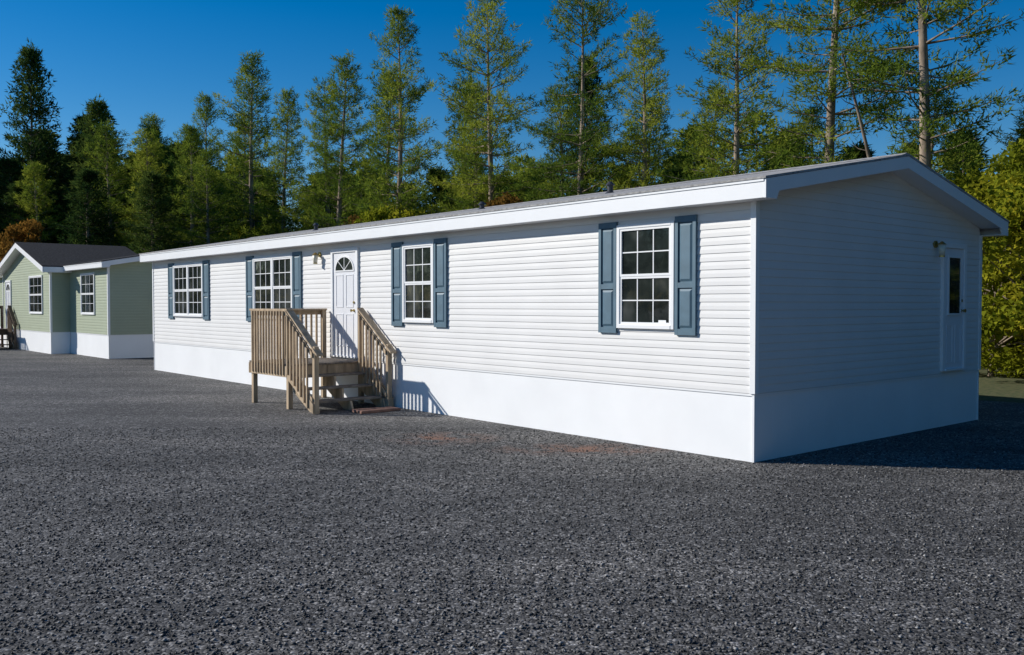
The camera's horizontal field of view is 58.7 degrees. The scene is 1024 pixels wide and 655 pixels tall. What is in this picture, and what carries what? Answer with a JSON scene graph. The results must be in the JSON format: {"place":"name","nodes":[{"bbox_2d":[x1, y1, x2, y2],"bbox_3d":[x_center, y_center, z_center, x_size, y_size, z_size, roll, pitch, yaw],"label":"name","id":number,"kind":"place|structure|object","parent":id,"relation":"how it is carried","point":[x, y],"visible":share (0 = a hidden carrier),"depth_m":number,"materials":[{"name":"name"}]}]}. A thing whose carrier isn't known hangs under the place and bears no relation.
{"place":"outdoors","nodes":[
{"label":"outdoors","id":0,"kind":"place"},
{"bbox_2d":[3,253,49,331],"bbox_3d":[-20.548,-1.643,38.438,0.010,3.500,8.100,-1,2,-41],"label":"bay siding","id":1,"kind":"object","parent":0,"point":[21,269],"visible":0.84,"depth_m":38.44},
{"bbox_2d":[5,280,11,327],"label":"bay door frame","id":2,"kind":"object","parent":1,"relation":"attached to","point":[10,297],"visible":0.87,"depth_m":40.48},
{"bbox_2d":[6,282,9,324],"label":"bay door slab","id":3,"kind":"structure","parent":2,"relation":"in","point":[7,298],"depth_m":40.80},
{"bbox_2d":[2,272,52,331],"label":"bay corner posts","id":4,"kind":"object","parent":1,"relation":"attached to","point":[50,291],"visible":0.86,"depth_m":35.37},
{"bbox_2d":[28,275,42,313],"bbox_3d":[-19.331,-1.331,36.987,0.056,1.550,2.100,-1,2,-41],"label":"bay window trim","id":5,"kind":"structure","parent":1,"relation":"attached to","point":[41,294],"depth_m":36.20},
{"bbox_2d":[30,277,41,311],"bbox_3d":[-19.317,-1.332,36.998,0.020,1.440,1.990,-1,2,-41],"label":"bay window glass","id":6,"kind":"object","parent":5,"relation":"in","point":[35,288],"visible":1,"depth_m":37.02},
{"bbox_2d":[0,242,137,266],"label":"bay roof","id":7,"kind":"structure","parent":1,"relation":"on","point":[50,255],"depth_m":37.96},
{"bbox_2d":[0,243,71,276],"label":"bay fascia","id":8,"kind":"structure","parent":7,"relation":"attached to","point":[11,256],"depth_m":38.27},
{"bbox_2d":[0,343,1023,654],"bbox_3d":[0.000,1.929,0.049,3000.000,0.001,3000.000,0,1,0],"label":"gravel ground","id":9,"kind":"structure","parent":0,"point":[64,393],"depth_m":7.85,"materials":[{"name":"gravel"}]},
{"bbox_2d":[0,305,17,348],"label":"wooden porch steps","id":10,"kind":"structure","parent":9,"relation":"on","point":[8,331],"depth_m":39.60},
{"bbox_2d":[0,155,43,242],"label":"fir tree","id":11,"kind":"object","parent":9,"relation":"on","point":[9,167],"visible":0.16,"depth_m":59.54,"materials":[{"name":"plant"}]},
{"bbox_2d":[0,218,44,260],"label":"maple tree","id":12,"kind":"object","parent":9,"relation":"on","point":[14,234],"visible":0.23,"depth_m":51.50,"materials":[{"name":"orange plant"}]},
{"bbox_2d":[0,181,48,242],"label":"fir tree","id":13,"kind":"object","parent":9,"relation":"on","point":[10,200],"visible":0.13,"depth_m":57.52,"materials":[{"name":"plant"}]},
{"bbox_2d":[4,329,51,353],"bbox_3d":[-20.537,0.531,38.502,0.002,0.850,8.100,-1,2,-41],"label":"bay skirting","id":14,"kind":"object","parent":9,"relation":"on","point":[34,341],"visible":0.78,"depth_m":37.54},
{"bbox_2d":[0,37,71,243],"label":"fir tree","id":15,"kind":"object","parent":9,"relation":"on","point":[30,57],"visible":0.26,"depth_m":65.13,"materials":[{"name":"plant"}]},
{"bbox_2d":[2,161,74,243],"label":"pine tree","id":16,"kind":"object","parent":9,"relation":"on","point":[34,181],"visible":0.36,"depth_m":56.74,"materials":[{"name":"green plant"}]},
{"bbox_2d":[0,327,108,358],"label":"front skirting","id":17,"kind":"object","parent":9,"relation":"on","point":[90,345],"visible":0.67,"depth_m":34.00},
{"bbox_2d":[51,333,70,353],"bbox_3d":[-17.652,0.603,35.654,0.700,0.850,0.001,-1,2,-41],"label":"bay side skirting","id":18,"kind":"object","parent":9,"relation":"on","point":[60,343],"visible":1,"depth_m":35.65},
{"bbox_2d":[52,272,69,331],"bbox_3d":[-17.643,-1.045,35.602,0.700,2.448,0.010,-1,2,-41],"label":"bay side siding","id":19,"kind":"object","parent":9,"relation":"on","point":[60,302],"visible":1,"depth_m":35.62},
{"bbox_2d":[51,165,129,248],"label":"fir tree","id":20,"kind":"object","parent":9,"relation":"on","point":[88,176],"visible":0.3,"depth_m":54.40,"materials":[{"name":"plant"}]},
{"bbox_2d":[109,261,152,334],"bbox_3d":[-11.521,-1.344,34.513,7.100,3.100,0.010,-1,2,-41],"label":"gable siding","id":21,"kind":"object","parent":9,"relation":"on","point":[131,310],"visible":0.36,"depth_m":32.69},
{"bbox_2d":[0,267,108,277],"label":"soffit","id":22,"kind":"structure","parent":21,"relation":"attached to","point":[84,269],"depth_m":32.98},
{"bbox_2d":[2,256,139,276],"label":"fascia","id":23,"kind":"structure","parent":22,"relation":"attached to","point":[105,263],"depth_m":32.35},
{"bbox_2d":[62,254,140,265],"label":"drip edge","id":24,"kind":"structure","parent":23,"relation":"attached to","point":[106,259],"depth_m":33.62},
{"bbox_2d":[110,334,153,358],"bbox_3d":[-11.530,0.630,34.574,7.160,0.850,0.002,-1,2,-41],"label":"gable skirting","id":25,"kind":"object","parent":9,"relation":"on","point":[133,346],"visible":0.14,"depth_m":32.75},
{"bbox_2d":[104,127,188,252],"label":"pine tree","id":26,"kind":"object","parent":9,"relation":"on","point":[150,146],"visible":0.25,"depth_m":56.74,"materials":[{"name":"green plant"}]},
{"bbox_2d":[249,308,395,413],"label":"wooden porch steps","id":27,"kind":"structure","parent":9,"relation":"on","point":[290,366],"depth_m":17.12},
{"bbox_2d":[350,406,400,413],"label":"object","id":28,"kind":"object","parent":9,"relation":"on","point":[373,410],"visible":1,"depth_m":16.31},
{"bbox_2d":[155,342,751,461],"bbox_3d":[-3.802,1.029,19.012,0.001,0.840,20.760,-1,2,-41],"label":"front skirting","id":29,"kind":"object","parent":9,"relation":"on","point":[710,424],"visible":0.8,"depth_m":13.80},
{"bbox_2d":[154,341,752,395],"bbox_3d":[-3.803,0.625,19.001,0.023,0.028,20.760,-1,2,-41],"label":"front skirting rail","id":30,"kind":"object","parent":29,"relation":"attached to","point":[690,389],"visible":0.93,"depth_m":13.84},
{"bbox_2d":[755,370,977,461],"bbox_3d":[5.376,1.177,13.191,6.360,0.840,0.002,-1,2,-41],"label":"gable skirting","id":31,"kind":"object","parent":9,"relation":"on","point":[793,423],"visible":1,"depth_m":12.72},
{"bbox_2d":[755,370,978,395],"bbox_3d":[5.376,0.773,13.180,6.360,0.028,0.030,-1,2,-40],"label":"gable skirting rail","id":32,"kind":"object","parent":31,"relation":"attached to","point":[807,389],"visible":1,"depth_m":12.70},
{"bbox_2d":[0,0,1023,230],"label":"sky","id":33,"kind":"structure","parent":0,"point":[144,57],"materials":[{"name":"blue"}]},
{"bbox_2d":[147,169,1001,261],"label":"soffit","id":34,"kind":"structure","parent":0,"point":[938,195],"depth_m":13.99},
{"bbox_2d":[140,156,1007,261],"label":"fascia","id":35,"kind":"structure","parent":34,"relation":"attached to","point":[770,187],"depth_m":13.24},
{"bbox_2d":[140,178,763,255],"bbox_3d":[-4.020,-1.929,18.751,0.011,0.028,21.400,-1,2,-41],"label":"drip edge","id":36,"kind":"object","parent":35,"relation":"attached to","point":[683,189],"visible":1,"depth_m":13.96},
{"bbox_2d":[139,154,1008,254],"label":"shingle roof","id":37,"kind":"structure","parent":35,"relation":"attached to","point":[684,185],"depth_m":14.17,"materials":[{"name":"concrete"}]},
{"bbox_2d":[313,181,614,230],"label":"roof vents","id":38,"kind":"object","parent":37,"relation":"on","point":[610,184],"visible":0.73,"depth_m":15.43,"materials":[{"name":"metal"}]},
{"bbox_2d":[251,153,907,237],"bbox_3d":[-1.378,-2.649,20.993,0.300,0.050,21.400,-1,2,-41],"label":"ridge cap","id":39,"kind":"object","parent":37,"relation":"on","point":[623,189],"visible":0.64,"depth_m":16.44,"materials":[{"name":"metal"}]},
{"bbox_2d":[979,366,1023,402],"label":"forest floor","id":40,"kind":"structure","parent":0,"point":[1001,388],"depth_m":20.89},
{"bbox_2d":[48,111,121,243],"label":"fir tree","id":41,"kind":"object","parent":40,"relation":"on","point":[66,175],"visible":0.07,"depth_m":65.08,"materials":[{"name":"plant"}]},
{"bbox_2d":[55,93,133,249],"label":"fir tree","id":42,"kind":"object","parent":40,"relation":"on","point":[96,110],"visible":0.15,"depth_m":62.39,"materials":[{"name":"plant"}]},
{"bbox_2d":[59,118,143,245],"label":"pine tree","id":43,"kind":"object","parent":40,"relation":"on","point":[109,167],"visible":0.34,"depth_m":59.20,"materials":[{"name":"green plant"}]},
{"bbox_2d":[118,167,184,253],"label":"fir tree","id":44,"kind":"object","parent":40,"relation":"on","point":[150,181],"visible":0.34,"depth_m":51.42,"materials":[{"name":"plant"}]},
{"bbox_2d":[135,126,169,198],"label":"fir tree","id":45,"kind":"object","parent":40,"relation":"on","point":[155,145],"visible":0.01,"depth_m":72.04,"materials":[{"name":"green wood"}]},
{"bbox_2d":[114,112,199,249],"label":"pine tree","id":46,"kind":"object","parent":40,"relation":"on","point":[151,122],"visible":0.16,"depth_m":62.61,"materials":[{"name":"green plant"}]},
{"bbox_2d":[130,160,200,252],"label":"fir tree","id":47,"kind":"object","parent":40,"relation":"on","point":[170,167],"visible":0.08,"depth_m":58.42,"materials":[{"name":"plant"}]},
{"bbox_2d":[142,123,237,249],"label":"pine tree","id":48,"kind":"object","parent":40,"relation":"on","point":[192,135],"visible":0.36,"depth_m":55.48,"materials":[{"name":"green plant"}]},
{"bbox_2d":[171,124,216,241],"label":"pine tree","id":49,"kind":"object","parent":40,"relation":"on","point":[182,159],"depth_m":68.57,"materials":[{"name":"green plant"}]},
{"bbox_2d":[168,90,241,246],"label":"pine tree","id":50,"kind":"object","parent":40,"relation":"on","point":[208,110],"visible":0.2,"depth_m":64.09,"materials":[{"name":"green plant"}]},
{"bbox_2d":[167,146,249,247],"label":"pine tree","id":51,"kind":"object","parent":40,"relation":"on","point":[206,165],"visible":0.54,"depth_m":51.91,"materials":[{"name":"green plant"}]},
{"bbox_2d":[210,111,273,243],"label":"pine tree","id":52,"kind":"object","parent":40,"relation":"on","point":[231,170],"visible":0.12,"depth_m":61.10,"materials":[{"name":"green plant"}]},
{"bbox_2d":[223,221,270,239],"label":"shrub","id":53,"kind":"object","parent":40,"relation":"on","point":[239,234],"visible":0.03,"depth_m":54.80,"materials":[{"name":"green plant"}]},
{"bbox_2d":[204,49,304,242],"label":"pine tree","id":54,"kind":"object","parent":40,"relation":"on","point":[249,96],"visible":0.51,"depth_m":58.07,"materials":[{"name":"green plant"}]},
{"bbox_2d":[240,87,324,236],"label":"pine tree","id":55,"kind":"object","parent":40,"relation":"on","point":[283,221],"visible":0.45,"depth_m":55.13,"materials":[{"name":"green plant"}]},
{"bbox_2d":[279,76,362,231],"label":"pine tree","id":56,"kind":"object","parent":40,"relation":"on","point":[315,136],"visible":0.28,"depth_m":53.37,"materials":[{"name":"green plant"}]},
{"bbox_2d":[279,49,385,229],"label":"pine tree","id":57,"kind":"object","parent":40,"relation":"on","point":[327,156],"visible":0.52,"depth_m":50.32,"materials":[{"name":"green plant"}]},
{"bbox_2d":[329,66,433,226],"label":"pine tree","id":58,"kind":"object","parent":40,"relation":"on","point":[369,169],"visible":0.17,"depth_m":48.54,"materials":[{"name":"green plant"}]},
{"bbox_2d":[354,203,427,223],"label":"shrub","id":59,"kind":"object","parent":40,"relation":"on","point":[380,214],"visible":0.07,"depth_m":43.40,"materials":[{"name":"green plant"}]},
{"bbox_2d":[340,4,446,216],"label":"pine tree","id":60,"kind":"object","parent":40,"relation":"on","point":[400,123],"visible":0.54,"depth_m":45.02,"materials":[{"name":"green plant"}]},
{"bbox_2d":[418,69,510,215],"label":"pine tree","id":61,"kind":"object","parent":40,"relation":"on","point":[457,132],"visible":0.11,"depth_m":44.77,"materials":[{"name":"green plant"}]},
{"bbox_2d":[436,78,505,211],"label":"pine tree","id":62,"kind":"object","parent":40,"relation":"on","point":[465,166],"visible":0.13,"depth_m":42.78,"materials":[{"name":"green plant"}]},
{"bbox_2d":[426,0,550,209],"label":"pine tree","id":63,"kind":"object","parent":40,"relation":"on","point":[487,148],"visible":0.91,"depth_m":39.73,"materials":[{"name":"green plant"}]},
{"bbox_2d":[484,191,523,206],"bbox_3d":[-0.007,-2.197,37.577,3.903,6.612,3.755,0,1,1],"label":"shrub","id":64,"kind":"object","parent":40,"relation":"on","point":[506,199],"visible":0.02,"depth_m":36.79,"materials":[{"name":"brown plant"}]},
{"bbox_2d":[1,110,1023,362],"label":"distant forest","id":65,"kind":"object","parent":40,"relation":"on","point":[439,190],"visible":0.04,"depth_m":50.82,"materials":[{"name":"plant"}]},
{"bbox_2d":[522,81,604,201],"bbox_3d":[1.976,-4.702,38.598,4.683,11.603,4.687,-1,2,-35],"label":"pine tree","id":66,"kind":"object","parent":40,"relation":"on","point":[556,124],"visible":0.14,"depth_m":38.14,"materials":[{"name":"green plant"}]},
{"bbox_2d":[511,0,654,200],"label":"pine tree","id":67,"kind":"object","parent":40,"relation":"on","point":[557,169],"visible":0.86,"depth_m":35.53,"materials":[{"name":"green plant"}]},
{"bbox_2d":[552,50,616,197],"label":"fir tree","id":68,"kind":"object","parent":40,"relation":"on","point":[597,78],"visible":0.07,"depth_m":40.95,"materials":[{"name":"plant"}]},
{"bbox_2d":[587,9,681,191],"bbox_3d":[4.861,-5.290,33.737,5.031,13.067,5.846,0,1,-3],"label":"pine tree","id":69,"kind":"object","parent":40,"relation":"on","point":[645,107],"visible":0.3,"depth_m":33.55,"materials":[{"name":"green plant"}]},
{"bbox_2d":[605,93,686,187],"bbox_3d":[5.101,-4.051,36.121,5.250,10.394,5.238,-1,2,-41],"label":"pine tree","id":70,"kind":"object","parent":40,"relation":"on","point":[669,154],"visible":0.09,"depth_m":35.58,"materials":[{"name":"green plant"}]},
{"bbox_2d":[670,77,757,178],"bbox_3d":[7.204,-3.831,32.915,5.001,10.116,5.812,-1,2,-35],"label":"pine tree","id":71,"kind":"object","parent":40,"relation":"on","point":[704,115],"visible":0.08,"depth_m":32.55,"materials":[{"name":"green plant"}]},
{"bbox_2d":[651,0,815,183],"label":"pine tree","id":72,"kind":"object","parent":40,"relation":"on","point":[735,114],"visible":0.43,"depth_m":30.44,"materials":[{"name":"green plant"}]},
{"bbox_2d":[778,102,842,168],"bbox_3d":[10.252,-3.214,30.974,3.849,8.953,4.338,-1,2,-34],"label":"pine tree","id":73,"kind":"object","parent":40,"relation":"on","point":[814,120],"visible":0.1,"depth_m":30.75,"materials":[{"name":"green plant"}]},
{"bbox_2d":[738,0,947,168],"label":"pine tree","id":74,"kind":"object","parent":40,"relation":"on","point":[830,137],"visible":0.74,"depth_m":27.65,"materials":[{"name":"green plant"}]},
{"bbox_2d":[838,54,877,157],"bbox_3d":[10.268,-3.230,25.965,1.844,9.014,0.967,-1,2,-31],"label":"dead tree","id":75,"kind":"object","parent":40,"relation":"on","point":[861,124],"visible":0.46,"depth_m":25.87,"materials":[{"name":"brown wood"}]},
{"bbox_2d":[798,0,1023,169],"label":"pine tree","id":76,"kind":"object","parent":40,"relation":"on","point":[925,123],"visible":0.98,"depth_m":24.55,"materials":[{"name":"green plant"}]},
{"bbox_2d":[892,79,989,251],"bbox_3d":[13.009,-3.153,28.428,4.886,8.957,5.677,-1,2,-26],"label":"pine tree","id":77,"kind":"object","parent":40,"relation":"on","point":[934,141],"visible":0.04,"depth_m":27.89,"materials":[{"name":"green plant"}]},
{"bbox_2d":[946,163,1023,377],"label":"maple tree","id":78,"kind":"object","parent":40,"relation":"on","point":[975,186],"visible":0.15,"depth_m":23.85,"materials":[{"name":"green plant"}]},
{"bbox_2d":[980,138,1023,371],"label":"maple tree","id":79,"kind":"object","parent":40,"relation":"on","point":[999,322],"visible":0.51,"depth_m":20.61,"materials":[{"name":"green plant"}]},
{"bbox_2d":[981,95,1023,340],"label":"pine tree","id":80,"kind":"object","parent":40,"relation":"on","point":[1020,123],"visible":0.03,"depth_m":25.94,"materials":[{"name":"green plant"}]},
{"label":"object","id":81,"kind":"object","parent":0,"visible":0},
{"bbox_2d":[153,202,750,392],"bbox_3d":[-3.813,-0.560,18.962,0.010,2.340,20.700,-1,2,-41],"label":"front siding","id":82,"kind":"object","parent":81,"relation":"attached to","point":[522,299],"visible":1,"depth_m":14.13,"materials":[{"name":"white plastic"}]},
{"bbox_2d":[173,263,202,316],"bbox_3d":[-8.803,-1.012,24.752,0.056,1.430,2.100,-1,2,-41],"label":"dining window trim","id":83,"kind":"structure","parent":82,"relation":"attached to","point":[187,265],"depth_m":24.71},
{"bbox_2d":[174,265,201,314],"bbox_3d":[-8.805,-1.012,24.750,0.022,1.320,1.990,-1,2,-41],"label":"dining window sash","id":84,"kind":"object","parent":83,"relation":"in","point":[185,290],"visible":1,"depth_m":24.70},
{"bbox_2d":[175,266,201,313],"bbox_3d":[-8.790,-1.012,24.763,0.020,1.320,1.990,-1,2,-41],"label":"dining window glass","id":85,"kind":"object","parent":84,"relation":"in","point":[180,296],"visible":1,"depth_m":24.70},
{"bbox_2d":[168,260,209,319],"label":"dining window shutters","id":86,"kind":"object","parent":82,"relation":"attached to","point":[206,286],"visible":1,"depth_m":23.89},
{"bbox_2d":[252,255,291,318],"bbox_3d":[-5.488,-0.914,20.877,0.056,1.430,2.000,-1,2,-41],"label":"kitchen window trim","id":87,"kind":"structure","parent":82,"relation":"attached to","point":[270,257],"depth_m":20.85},
{"bbox_2d":[254,257,290,316],"bbox_3d":[-5.491,-0.913,20.875,0.022,1.320,1.890,-1,2,-41],"label":"kitchen window sash","id":88,"kind":"object","parent":87,"relation":"in","point":[279,287],"visible":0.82,"depth_m":20.83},
{"bbox_2d":[255,259,290,308],"bbox_3d":[-5.475,-0.914,20.889,0.020,1.320,1.890,-1,2,-41],"label":"kitchen window glass","id":89,"kind":"object","parent":88,"relation":"in","point":[266,293],"visible":0.64,"depth_m":20.81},
{"bbox_2d":[245,251,302,322],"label":"kitchen window shutters","id":90,"kind":"object","parent":82,"relation":"attached to","point":[296,280],"visible":0.81,"depth_m":20.07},
{"bbox_2d":[333,252,355,356],"bbox_3d":[-3.375,-0.469,18.431,0.036,2.085,0.890,-1,2,-41],"label":"front door slab","id":91,"kind":"structure","parent":82,"relation":"attached to","point":[344,321],"depth_m":18.43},
{"bbox_2d":[336,257,352,270],"bbox_3d":[-3.385,-1.288,18.402,0.008,0.264,0.684,-1,2,-41],"label":"front door glass","id":92,"kind":"object","parent":91,"relation":"attached to","point":[343,261],"visible":1,"depth_m":18.39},
{"bbox_2d":[335,256,353,271],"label":"front door glazing bars","id":93,"kind":"object","parent":91,"relation":"attached to","point":[343,270],"visible":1,"depth_m":18.41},
{"bbox_2d":[330,247,358,357],"bbox_3d":[-3.381,-0.496,18.426,0.052,2.200,1.060,-1,2,-41],"label":"front door frame","id":94,"kind":"object","parent":82,"relation":"attached to","point":[344,250],"visible":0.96,"depth_m":18.14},
{"bbox_2d":[402,242,433,322],"bbox_3d":[-1.693,-0.801,16.440,0.056,1.430,0.980,-1,2,-41],"label":"living window trim","id":95,"kind":"structure","parent":82,"relation":"attached to","point":[432,282],"depth_m":16.24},
{"bbox_2d":[404,245,430,319],"bbox_3d":[-1.695,-0.801,16.438,0.022,1.320,0.870,-1,2,-41],"label":"living window sash","id":96,"kind":"object","parent":95,"relation":"in","point":[414,282],"visible":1,"depth_m":16.54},
{"bbox_2d":[406,247,430,317],"bbox_3d":[-1.679,-0.802,16.452,0.020,1.320,0.870,-1,2,-41],"label":"living window glass","id":97,"kind":"object","parent":96,"relation":"in","point":[413,256],"visible":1,"depth_m":16.45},
{"bbox_2d":[391,238,447,327],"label":"window shutters","id":98,"kind":"object","parent":82,"relation":"attached to","point":[440,283],"visible":1,"depth_m":16.02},
{"bbox_2d":[616,220,674,329],"bbox_3d":[1.804,-0.698,12.353,0.056,1.430,1.020,-1,2,-41],"label":"bedroom window trim","id":99,"kind":"structure","parent":82,"relation":"attached to","point":[672,274],"depth_m":12.26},
{"bbox_2d":[620,225,670,324],"bbox_3d":[1.802,-0.698,12.351,0.022,1.320,0.910,-1,2,-41],"label":"bedroom window sash","id":100,"kind":"object","parent":99,"relation":"in","point":[653,275],"visible":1,"depth_m":12.37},
{"bbox_2d":[622,228,668,322],"bbox_3d":[1.818,-0.698,12.364,0.020,1.320,0.910,-1,2,-41],"label":"bedroom window glass","id":101,"kind":"object","parent":100,"relation":"in","point":[645,266],"visible":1,"depth_m":12.36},
{"bbox_2d":[598,215,697,335],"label":"bedroom window shutters","id":102,"kind":"object","parent":82,"relation":"attached to","point":[685,288],"visible":1,"depth_m":11.92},
{"bbox_2d":[152,201,982,462],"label":"corner posts","id":103,"kind":"object","parent":81,"relation":"on","point":[754,295],"visible":0.71,"depth_m":11.08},
{"bbox_2d":[759,172,979,392],"bbox_3d":[5.385,-0.748,13.131,6.300,3.010,0.010,-1,2,-41],"label":"gable siding","id":104,"kind":"object","parent":81,"relation":"attached to","point":[849,280],"visible":0.94,"depth_m":12.58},
{"bbox_2d":[940,242,966,370],"bbox_3d":[7.044,-0.328,14.534,0.830,2.020,0.052,-1,2,-41],"label":"side door frame","id":105,"kind":"object","parent":104,"relation":"attached to","point":[943,301],"visible":0.75,"depth_m":14.30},
{"bbox_2d":[945,248,963,368],"bbox_3d":[7.039,-0.300,14.540,0.660,1.905,0.036,-1,2,-41],"label":"side door slab","id":106,"kind":"structure","parent":104,"relation":"attached to","point":[953,338],"depth_m":14.54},
{"bbox_2d":[947,256,961,314],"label":"side door glazing bars","id":107,"kind":"object","parent":106,"relation":"attached to","point":[949,257],"visible":1,"depth_m":14.45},
{"bbox_2d":[949,258,959,312],"bbox_3d":[7.047,-0.667,14.522,0.402,0.881,0.007,-1,2,-41],"label":"side door glass","id":108,"kind":"object","parent":107,"relation":"attached to","point":[954,297],"visible":1,"depth_m":14.53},
{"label":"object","id":109,"kind":"object","parent":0,"visible":0},
{"bbox_2d":[0,268,106,334],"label":"front siding","id":110,"kind":"object","parent":109,"relation":"attached to","point":[96,323],"visible":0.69,"depth_m":33.89,"materials":[{"name":"green plastic"}]},
{"bbox_2d":[80,272,94,314],"bbox_3d":[-15.809,-1.254,33.947,0.056,1.550,1.700,-1,2,-41],"label":"window trim","id":111,"kind":"structure","parent":110,"relation":"attached to","point":[93,273],"depth_m":33.35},
{"bbox_2d":[81,274,93,312],"bbox_3d":[-15.811,-1.254,33.945,0.024,1.440,1.590,-1,2,-40],"label":"window sash","id":112,"kind":"object","parent":111,"relation":"in","point":[85,293],"depth_m":34.14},
{"bbox_2d":[82,275,93,311],"bbox_3d":[-15.795,-1.255,33.959,0.020,1.440,1.590,-1,2,-41],"label":"window glass","id":113,"kind":"object","parent":112,"relation":"in","point":[87,299],"visible":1,"depth_m":33.96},
{"bbox_2d":[107,268,109,358],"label":"corner posts","id":114,"kind":"object","parent":109,"relation":"on","point":[108,301],"visible":0.67,"depth_m":32.19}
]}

